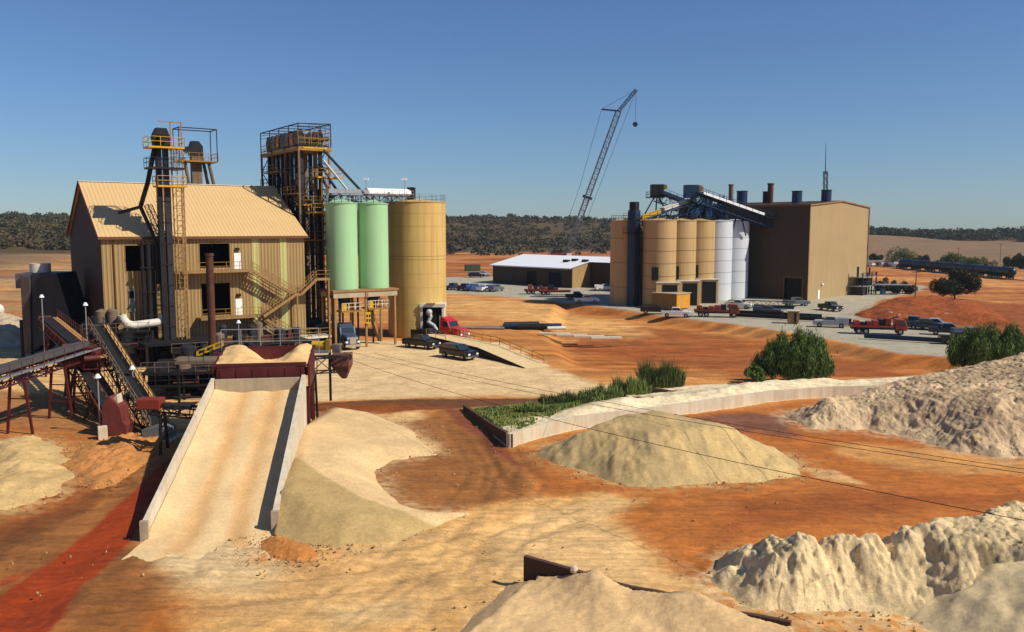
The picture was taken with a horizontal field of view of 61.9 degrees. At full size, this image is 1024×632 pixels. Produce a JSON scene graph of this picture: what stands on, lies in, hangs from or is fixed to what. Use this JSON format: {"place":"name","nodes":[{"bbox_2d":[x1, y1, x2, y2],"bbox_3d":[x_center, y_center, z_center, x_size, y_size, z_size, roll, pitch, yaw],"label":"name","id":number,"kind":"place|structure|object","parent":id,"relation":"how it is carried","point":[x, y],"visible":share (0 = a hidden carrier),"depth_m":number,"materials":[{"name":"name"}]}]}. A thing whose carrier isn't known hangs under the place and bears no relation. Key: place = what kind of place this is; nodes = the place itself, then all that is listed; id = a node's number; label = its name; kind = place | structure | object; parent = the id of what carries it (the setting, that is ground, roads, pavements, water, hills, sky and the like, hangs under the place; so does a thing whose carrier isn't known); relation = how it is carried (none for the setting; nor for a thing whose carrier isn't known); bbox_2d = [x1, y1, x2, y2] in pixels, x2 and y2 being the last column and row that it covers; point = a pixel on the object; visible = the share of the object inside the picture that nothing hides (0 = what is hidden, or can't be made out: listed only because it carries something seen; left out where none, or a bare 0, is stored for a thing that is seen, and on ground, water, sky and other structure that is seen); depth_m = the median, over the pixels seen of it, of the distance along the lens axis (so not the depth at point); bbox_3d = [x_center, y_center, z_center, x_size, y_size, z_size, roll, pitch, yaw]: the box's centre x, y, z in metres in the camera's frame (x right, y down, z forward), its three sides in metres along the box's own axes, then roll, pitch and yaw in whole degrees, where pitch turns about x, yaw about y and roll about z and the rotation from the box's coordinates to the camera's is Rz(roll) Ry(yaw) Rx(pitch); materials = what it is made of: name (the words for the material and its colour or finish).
{"place":"outdoors","nodes":[
{"label":"outdoors","id":0,"kind":"place"},
{"bbox_2d":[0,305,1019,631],"bbox_3d":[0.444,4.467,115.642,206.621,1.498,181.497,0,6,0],"label":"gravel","id":1,"kind":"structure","parent":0,"point":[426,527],"depth_m":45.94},
{"bbox_2d":[0,218,1023,631],"bbox_3d":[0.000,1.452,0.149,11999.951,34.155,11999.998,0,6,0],"label":"ground","id":2,"kind":"structure","parent":0,"point":[428,580],"depth_m":56.55,"materials":[{"name":"soil"}]},
{"bbox_2d":[0,312,21,346],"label":"rubble pile","id":3,"kind":"object","parent":2,"relation":"on","point":[9,330],"visible":0.51,"depth_m":126.60,"materials":[{"name":"soil"}]},
{"bbox_2d":[0,435,74,509],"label":"sand pile","id":4,"kind":"object","parent":2,"relation":"on","point":[32,468],"visible":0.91,"depth_m":58.24,"materials":[{"name":"sand"}]},
{"bbox_2d":[15,263,84,356],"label":"loading house","id":5,"kind":"structure","parent":2,"relation":"on","point":[61,291],"depth_m":112.58,"materials":[{"name":"metal"}]},
{"bbox_2d":[0,337,101,434],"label":"conveyor","id":6,"kind":"object","parent":2,"relation":"on","point":[59,354],"visible":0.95,"depth_m":73.33,"materials":[{"name":"red metal"}]},
{"bbox_2d":[38,309,108,396],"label":"conveyor","id":7,"kind":"object","parent":2,"relation":"on","point":[65,332],"visible":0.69,"depth_m":93.29,"materials":[{"name":"red metal"}]},
{"bbox_2d":[64,345,104,410],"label":"transfer tower","id":8,"kind":"structure","parent":2,"relation":"on","point":[100,352],"depth_m":79.58,"materials":[{"name":"red metal"}]},
{"bbox_2d":[61,336,134,435],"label":"conveyor","id":9,"kind":"object","parent":2,"relation":"on","point":[116,419],"visible":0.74,"depth_m":73.89,"materials":[{"name":"metal"}]},
{"bbox_2d":[61,432,169,489],"bbox_3d":[-30.562,10.358,64.627,9.033,1.308,16.212,0,6,0],"label":"dirt pile","id":10,"kind":"object","parent":2,"relation":"on","point":[119,456],"visible":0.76,"depth_m":62.82,"materials":[{"name":"soil"}]},
{"bbox_2d":[82,308,150,366],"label":"processing skid","id":11,"kind":"object","parent":2,"relation":"on","point":[110,315],"visible":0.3,"depth_m":104.97,"materials":[{"name":"metal"}]},
{"bbox_2d":[88,317,183,441],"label":"conveyor","id":12,"kind":"object","parent":2,"relation":"on","point":[134,386],"visible":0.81,"depth_m":76.80,"materials":[{"name":"metal"}]},
{"bbox_2d":[114,314,162,361],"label":"vent duct","id":13,"kind":"object","parent":2,"relation":"on","point":[125,322],"visible":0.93,"depth_m":105.36,"materials":[{"name":"metal"}]},
{"bbox_2d":[118,121,189,361],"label":"bucket elevator","id":14,"kind":"object","parent":2,"relation":"on","point":[161,139],"visible":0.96,"depth_m":106.33,"materials":[{"name":"metal"}]},
{"bbox_2d":[136,397,197,454],"bbox_3d":[-25.550,8.334,65.293,5.732,4.231,2.165,0,6,0],"label":"conveyor","id":15,"kind":"object","parent":2,"relation":"on","point":[151,403],"visible":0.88,"depth_m":64.73,"materials":[{"name":"metal"}]},
{"bbox_2d":[135,335,208,368],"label":"lean to","id":16,"kind":"object","parent":2,"relation":"on","point":[160,343],"visible":0.31,"depth_m":105.65,"materials":[{"name":"metal"}]},
{"bbox_2d":[66,181,308,364],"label":"process building","id":17,"kind":"structure","parent":2,"relation":"on","point":[232,226],"depth_m":114.99,"materials":[{"name":"beige metal"}]},
{"bbox_2d":[172,127,217,184],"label":"bucket elevator","id":18,"kind":"object","parent":2,"relation":"on","point":[194,151],"visible":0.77,"depth_m":130.92,"materials":[{"name":"metal"}]},
{"bbox_2d":[140,340,253,399],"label":"processing skid","id":19,"kind":"object","parent":2,"relation":"on","point":[161,373],"visible":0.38,"depth_m":85.66,"materials":[{"name":"metal"}]},
{"bbox_2d":[174,350,220,412],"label":"steel deck","id":20,"kind":"structure","parent":2,"relation":"on","point":[203,359],"depth_m":77.77,"materials":[{"name":"grey metal"}]},
{"bbox_2d":[205,253,215,347],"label":"exhaust stack","id":21,"kind":"object","parent":2,"relation":"on","point":[210,299],"visible":0.55,"depth_m":96.00,"materials":[{"name":"metal"}]},
{"bbox_2d":[169,324,252,358],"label":"processing skid","id":22,"kind":"object","parent":2,"relation":"on","point":[175,349],"visible":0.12,"depth_m":105.88,"materials":[{"name":"metal"}]},
{"bbox_2d":[122,375,306,575],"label":"loader ramp","id":23,"kind":"structure","parent":2,"relation":"on","point":[226,474],"depth_m":54.42,"materials":[{"name":"concrete"}]},
{"bbox_2d":[173,261,331,344],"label":"external stair","id":24,"kind":"object","parent":2,"relation":"on","point":[306,287],"visible":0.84,"depth_m":115.57,"materials":[{"name":"brown metal"}]},
{"bbox_2d":[212,328,319,423],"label":"feed hopper","id":25,"kind":"object","parent":2,"relation":"on","point":[241,361],"visible":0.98,"depth_m":69.60,"materials":[{"name":"red metal"}]},
{"bbox_2d":[246,321,311,345],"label":"processing skid","id":26,"kind":"object","parent":2,"relation":"on","point":[289,334],"visible":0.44,"depth_m":112.95,"materials":[{"name":"metal"}]},
{"bbox_2d":[261,535,318,561],"bbox_3d":[-11.989,12.462,45.649,5.704,1.023,3.840,5,8,42],"label":"dirt pile","id":27,"kind":"object","parent":2,"relation":"on","point":[286,548],"visible":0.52,"depth_m":44.91,"materials":[{"name":"soil"}]},
{"bbox_2d":[260,123,343,342],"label":"elevator tower","id":28,"kind":"structure","parent":2,"relation":"on","point":[294,149],"depth_m":126.23,"materials":[{"name":"metal"}]},
{"bbox_2d":[0,212,610,255],"bbox_3d":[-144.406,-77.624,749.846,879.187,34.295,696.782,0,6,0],"label":"scrub woodland","id":29,"kind":"object","parent":2,"relation":"on","point":[19,239],"visible":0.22,"depth_m":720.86,"materials":[{"name":"green plant"}]},
{"bbox_2d":[2,211,614,221],"bbox_3d":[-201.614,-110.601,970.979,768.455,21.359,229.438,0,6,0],"label":"hilltop trees","id":30,"kind":"object","parent":2,"relation":"on","point":[510,216],"visible":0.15,"depth_m":1018.68,"materials":[{"name":"green plant"}]},
{"bbox_2d":[307,317,330,340],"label":"hopper trailer","id":31,"kind":"object","parent":2,"relation":"on","point":[318,324],"visible":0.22,"depth_m":123.29,"materials":[{"name":"grey metal"}]},
{"bbox_2d":[300,352,352,417],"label":"conveyor","id":32,"kind":"object","parent":2,"relation":"on","point":[341,364],"visible":0.58,"depth_m":76.11,"materials":[{"name":"metal"}]},
{"bbox_2d":[311,339,341,400],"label":"gear stack","id":33,"kind":"object","parent":2,"relation":"on","point":[326,346],"visible":0.74,"depth_m":78.36,"materials":[{"name":"metal"}]},
{"bbox_2d":[331,320,360,349],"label":"semi truck","id":34,"kind":"object","parent":2,"relation":"on","point":[347,336],"visible":0.88,"depth_m":120.67,"materials":[{"name":"metal"}]},
{"bbox_2d":[318,287,398,346],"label":"silo stand","id":35,"kind":"object","parent":2,"relation":"on","point":[372,297],"visible":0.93,"depth_m":122.88,"materials":[{"name":"brown metal"}]},
{"bbox_2d":[325,194,357,289],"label":"storage silo","id":36,"kind":"object","parent":35,"relation":"on","point":[341,243],"visible":0.99,"depth_m":119.95,"materials":[{"name":"green paint"}]},
{"bbox_2d":[357,195,388,288],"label":"storage silo","id":37,"kind":"object","parent":35,"relation":"on","point":[373,258],"visible":0.98,"depth_m":122.77,"materials":[{"name":"green paint"}]},
{"bbox_2d":[273,408,470,546],"bbox_3d":[-11.662,10.445,62.912,15.536,3.325,36.584,-1,6,-10],"label":"sand pile","id":38,"kind":"object","parent":2,"relation":"on","point":[333,493],"visible":0.71,"depth_m":51.95,"materials":[{"name":"sand"}]},
{"bbox_2d":[387,194,446,337],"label":"storage silo","id":39,"kind":"object","parent":2,"relation":"on","point":[417,248],"visible":0.88,"depth_m":131.54,"materials":[{"name":"yellow paint"}]},
{"bbox_2d":[320,150,415,202],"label":"silo gallery","id":40,"kind":"object","parent":39,"relation":"on","point":[404,192],"visible":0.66,"depth_m":125.37,"materials":[{"name":"white paint"}]},
{"bbox_2d":[402,334,440,349],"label":"pickup truck","id":41,"kind":"object","parent":2,"relation":"on","point":[426,341],"visible":0.99,"depth_m":120.66,"materials":[{"name":"black paint"}]},
{"bbox_2d":[438,315,470,337],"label":"semi truck","id":42,"kind":"object","parent":2,"relation":"on","point":[447,323],"visible":0.56,"depth_m":127.25,"materials":[{"name":"metal"}]},
{"bbox_2d":[439,342,478,359],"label":"suv","id":43,"kind":"object","parent":2,"relation":"on","point":[462,351],"visible":1,"depth_m":111.13,"materials":[{"name":"black paint"}]},
{"bbox_2d":[426,328,547,367],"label":"truck ramp","id":44,"kind":"structure","parent":2,"relation":"on","point":[495,352],"depth_m":112.46,"materials":[{"name":"beige concrete"}]},
{"bbox_2d":[463,405,512,447],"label":"kerb wall","id":45,"kind":"structure","parent":2,"relation":"on","point":[498,432],"depth_m":71.78,"materials":[{"name":"concrete"}]},
{"bbox_2d":[513,401,559,411],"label":"reed clump","id":46,"kind":"object","parent":2,"relation":"on","point":[531,406],"visible":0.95,"depth_m":76.02,"materials":[{"name":"green plant"}]},
{"bbox_2d":[489,254,609,287],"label":"workshop","id":47,"kind":"structure","parent":2,"relation":"on","point":[563,271],"depth_m":250.33,"materials":[{"name":"white metal"}]},
{"bbox_2d":[549,272,560,286],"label":"bay door","id":48,"kind":"structure","parent":47,"relation":"in","point":[554,277],"depth_m":246.60,"materials":[{"name":"black metal"}]},
{"bbox_2d":[473,395,625,431],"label":"grass","id":49,"kind":"structure","parent":2,"relation":"on","point":[491,411],"depth_m":74.73,"materials":[{"name":"green plant"}]},
{"bbox_2d":[537,389,593,403],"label":"reed clump","id":50,"kind":"object","parent":2,"relation":"on","point":[547,400],"visible":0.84,"depth_m":79.70,"materials":[{"name":"green plant"}]},
{"bbox_2d":[552,88,637,255],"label":"lattice crane","id":51,"kind":"object","parent":2,"relation":"on","point":[589,197],"visible":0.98,"depth_m":423.48,"materials":[{"name":"grey metal"}]},
{"bbox_2d":[577,383,624,398],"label":"reed clump","id":52,"kind":"object","parent":2,"relation":"on","point":[598,390],"visible":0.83,"depth_m":82.78,"materials":[{"name":"green plant"}]},
{"bbox_2d":[610,215,642,304],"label":"storage silo","id":53,"kind":"object","parent":2,"relation":"on","point":[618,261],"visible":0.61,"depth_m":188.56,"materials":[{"name":"beige paint"}]},
{"bbox_2d":[460,569,793,631],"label":"sand pile","id":54,"kind":"object","parent":2,"relation":"on","point":[593,600],"visible":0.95,"depth_m":36.28,"materials":[{"name":"sand"}]},
{"bbox_2d":[607,370,653,394],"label":"reed clump","id":55,"kind":"object","parent":2,"relation":"on","point":[631,386],"visible":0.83,"depth_m":84.65,"materials":[{"name":"green plant"}]},
{"bbox_2d":[623,202,642,305],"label":"stair tower","id":56,"kind":"structure","parent":2,"relation":"on","point":[633,256],"depth_m":185.42,"materials":[{"name":"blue metal"}]},
{"bbox_2d":[640,304,669,313],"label":"suv","id":57,"kind":"object","parent":2,"relation":"on","point":[645,308],"visible":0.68,"depth_m":169.18,"materials":[{"name":"black paint"}]},
{"bbox_2d":[523,555,791,625],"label":"bin wall","id":58,"kind":"structure","parent":2,"relation":"on","point":[534,567],"depth_m":39.85,"materials":[{"name":"metal"}]},
{"bbox_2d":[632,352,687,388],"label":"reed clump","id":59,"kind":"object","parent":2,"relation":"on","point":[666,376],"visible":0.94,"depth_m":87.94,"materials":[{"name":"green plant"}]},
{"bbox_2d":[642,215,680,303],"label":"storage silo","id":60,"kind":"object","parent":2,"relation":"on","point":[659,254],"visible":0.98,"depth_m":182.16,"materials":[{"name":"beige paint"}]},
{"bbox_2d":[536,411,799,487],"bbox_3d":[11.356,9.291,63.592,20.305,3.642,17.236,0,6,0],"label":"sand pile","id":61,"kind":"object","parent":2,"relation":"on","point":[615,458],"visible":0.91,"depth_m":60.11,"materials":[{"name":"sand"}]},
{"bbox_2d":[651,292,690,308],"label":"orange container","id":62,"kind":"object","parent":2,"relation":"on","point":[669,300],"visible":0.83,"depth_m":179.12,"materials":[{"name":"metal"}]},
{"bbox_2d":[661,307,691,317],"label":"pickup truck","id":63,"kind":"object","parent":2,"relation":"on","point":[676,311],"visible":1,"depth_m":162.93,"materials":[{"name":"white paint"}]},
{"bbox_2d":[664,215,700,305],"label":"storage silo","id":64,"kind":"object","parent":2,"relation":"on","point":[686,254],"visible":0.64,"depth_m":187.48,"materials":[{"name":"beige paint"}]},
{"bbox_2d":[640,198,699,219],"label":"overhead conveyor","id":65,"kind":"object","parent":64,"relation":"on","point":[673,207],"visible":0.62,"depth_m":192.51,"materials":[{"name":"yellow metal"}]},
{"bbox_2d":[506,385,874,447],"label":"retaining wall","id":66,"kind":"structure","parent":2,"relation":"on","point":[534,432],"depth_m":78.55,"materials":[{"name":"concrete"}]},
{"bbox_2d":[684,216,719,302],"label":"storage silo","id":67,"kind":"object","parent":2,"relation":"on","point":[705,248],"visible":0.64,"depth_m":193.16,"materials":[{"name":"beige paint"}]},
{"bbox_2d":[694,303,738,317],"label":"service truck","id":68,"kind":"object","parent":2,"relation":"on","point":[733,310],"visible":1,"depth_m":162.92,"materials":[{"name":"metal"}]},
{"bbox_2d":[702,216,732,300],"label":"storage silo","id":69,"kind":"object","parent":2,"relation":"on","point":[723,251],"visible":0.59,"depth_m":199.12,"materials":[{"name":"white paint"}]},
{"bbox_2d":[679,191,727,219],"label":"silo top house","id":70,"kind":"structure","parent":69,"relation":"on","point":[707,212],"depth_m":198.07,"materials":[{"name":"metal"}]},
{"bbox_2d":[683,185,777,235],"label":"overhead conveyor","id":71,"kind":"object","parent":69,"relation":"on","point":[694,191],"visible":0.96,"depth_m":199.00,"materials":[{"name":"blue metal"}]},
{"bbox_2d":[730,216,749,298],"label":"storage silo","id":72,"kind":"object","parent":2,"relation":"on","point":[740,262],"visible":0.44,"depth_m":204.87,"materials":[{"name":"white paint"}]},
{"bbox_2d":[743,361,765,381],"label":"shrub","id":73,"kind":"object","parent":2,"relation":"on","point":[754,372],"visible":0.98,"depth_m":92.89,"materials":[{"name":"green plant"}]},
{"bbox_2d":[728,299,795,308],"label":"steel beam","id":74,"kind":"structure","parent":2,"relation":"on","point":[781,306],"depth_m":179.78,"materials":[{"name":"metal"}]},
{"bbox_2d":[678,200,870,299],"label":"production building","id":75,"kind":"structure","parent":2,"relation":"on","point":[808,250],"depth_m":207.21,"materials":[{"name":"brown metal"}]},
{"bbox_2d":[729,313,851,321],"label":"steel beam","id":76,"kind":"structure","parent":2,"relation":"on","point":[773,316],"depth_m":159.45,"materials":[{"name":"metal"}]},
{"bbox_2d":[751,323,837,379],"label":"juniper shrub","id":77,"kind":"object","parent":2,"relation":"on","point":[799,354],"visible":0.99,"depth_m":93.84,"materials":[{"name":"green plant"}]},
{"bbox_2d":[812,316,848,327],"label":"utility truck","id":78,"kind":"object","parent":2,"relation":"on","point":[841,322],"visible":1,"depth_m":146.17,"materials":[{"name":"silver metal"}]},
{"bbox_2d":[817,301,843,310],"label":"pickup truck","id":79,"kind":"object","parent":2,"relation":"on","point":[832,305],"visible":1,"depth_m":175.51,"materials":[{"name":"black paint"}]},
{"bbox_2d":[849,267,876,295],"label":"access platform","id":80,"kind":"structure","parent":2,"relation":"on","point":[863,284],"depth_m":217.65,"materials":[{"name":"metal"}]},
{"bbox_2d":[710,500,1023,617],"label":"rough sand pile","id":81,"kind":"object","parent":2,"relation":"on","point":[906,571],"visible":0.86,"depth_m":39.18,"materials":[{"name":"sand"}]},
{"bbox_2d":[849,318,907,334],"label":"service truck","id":82,"kind":"object","parent":2,"relation":"on","point":[899,326],"visible":1,"depth_m":136.60,"materials":[{"name":"metal"}]},
{"bbox_2d":[885,246,917,261],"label":"roadside bush","id":83,"kind":"object","parent":2,"relation":"on","point":[903,254],"visible":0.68,"depth_m":422.31,"materials":[{"name":"green plant"}]},
{"bbox_2d":[784,352,1023,458],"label":"rough spoil bank","id":84,"kind":"structure","parent":2,"relation":"on","point":[977,409],"depth_m":71.97,"materials":[{"name":"soil"}]},
{"bbox_2d":[889,281,918,293],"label":"roadside bush","id":85,"kind":"object","parent":2,"relation":"on","point":[894,289],"visible":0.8,"depth_m":221.54,"materials":[{"name":"green plant"}]},
{"bbox_2d":[864,333,944,342],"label":"steel beam","id":86,"kind":"structure","parent":2,"relation":"on","point":[906,338],"depth_m":128.62,"materials":[{"name":"metal"}]},
{"bbox_2d":[906,318,942,329],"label":"pickup truck","id":87,"kind":"object","parent":2,"relation":"on","point":[924,323],"visible":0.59,"depth_m":142.61,"materials":[{"name":"blue paint"}]},
{"bbox_2d":[855,295,1013,325],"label":"dirt mound","id":88,"kind":"object","parent":2,"relation":"on","point":[960,312],"visible":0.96,"depth_m":162.48,"materials":[{"name":"soil"}]},
{"bbox_2d":[928,323,956,334],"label":"pickup truck","id":89,"kind":"object","parent":2,"relation":"on","point":[943,328],"visible":0.55,"depth_m":135.73,"materials":[{"name":"blue paint"}]},
{"bbox_2d":[869,225,1023,240],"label":"tree line","id":90,"kind":"object","parent":2,"relation":"on","point":[997,233],"visible":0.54,"depth_m":867.82,"materials":[{"name":"green plant"}]},
{"bbox_2d":[877,266,1023,280],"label":"rail track","id":91,"kind":"structure","parent":2,"relation":"on","point":[947,272],"depth_m":325.05,"materials":[{"name":"brown metal"}]},
{"bbox_2d":[974,264,994,276],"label":"tank car","id":92,"kind":"object","parent":91,"relation":"on","point":[983,269],"visible":0.78,"depth_m":297.05,"materials":[{"name":"metal"}]},
{"bbox_2d":[992,264,1016,278],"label":"tank car","id":93,"kind":"object","parent":91,"relation":"on","point":[1004,270],"visible":1,"depth_m":285.01,"materials":[{"name":"teal paint"}]},
{"bbox_2d":[939,252,965,262],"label":"roadside bush","id":94,"kind":"object","parent":2,"relation":"on","point":[951,256],"visible":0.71,"depth_m":401.12,"materials":[{"name":"green plant"}]},
{"bbox_2d":[929,266,982,298],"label":"oak tree","id":95,"kind":"object","parent":2,"relation":"on","point":[956,282],"visible":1,"depth_m":203.14,"materials":[{"name":"green plant"}]},
{"bbox_2d":[910,561,1023,631],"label":"smooth sand pile","id":96,"kind":"object","parent":2,"relation":"on","point":[990,598],"visible":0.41,"depth_m":36.24,"materials":[{"name":"sand"}]},
{"bbox_2d":[959,254,998,265],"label":"roadside bush","id":97,"kind":"object","parent":2,"relation":"on","point":[975,260],"visible":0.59,"depth_m":373.87,"materials":[{"name":"green plant"}]},
{"bbox_2d":[945,320,1023,366],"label":"juniper shrub","id":98,"kind":"object","parent":2,"relation":"on","point":[978,345],"visible":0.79,"depth_m":100.75,"materials":[{"name":"green plant"}]},
{"bbox_2d":[0,0,1023,229],"label":"sky","id":99,"kind":"structure","parent":0,"point":[915,108],"materials":[{"name":"blue"}]},
{"bbox_2d":[353,352,1021,472],"bbox_3d":[5.969,6.421,68.019,0.033,1.188,68.470,-5,8,-43],"label":"overhead cable","id":100,"kind":"object","parent":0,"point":[723,427],"visible":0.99,"depth_m":58.09,"materials":[{"name":"black metal"}]},
{"bbox_2d":[353,360,1023,520],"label":"overhead cable","id":101,"kind":"object","parent":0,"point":[736,462],"visible":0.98,"depth_m":42.94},
{"bbox_2d":[374,353,1021,468],"bbox_3d":[7.493,6.566,71.050,0.033,1.287,69.756,-5,8,-42],"label":"overhead cable","id":102,"kind":"object","parent":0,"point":[734,424],"visible":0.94,"depth_m":60.11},
{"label":"storage silo","id":103,"kind":"object","parent":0,"visible":0},
{"bbox_2d":[644,184,692,216],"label":"overhead conveyor","id":104,"kind":"object","parent":103,"relation":"on","point":[657,191],"visible":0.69,"depth_m":199.27,"materials":[{"name":"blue metal"}]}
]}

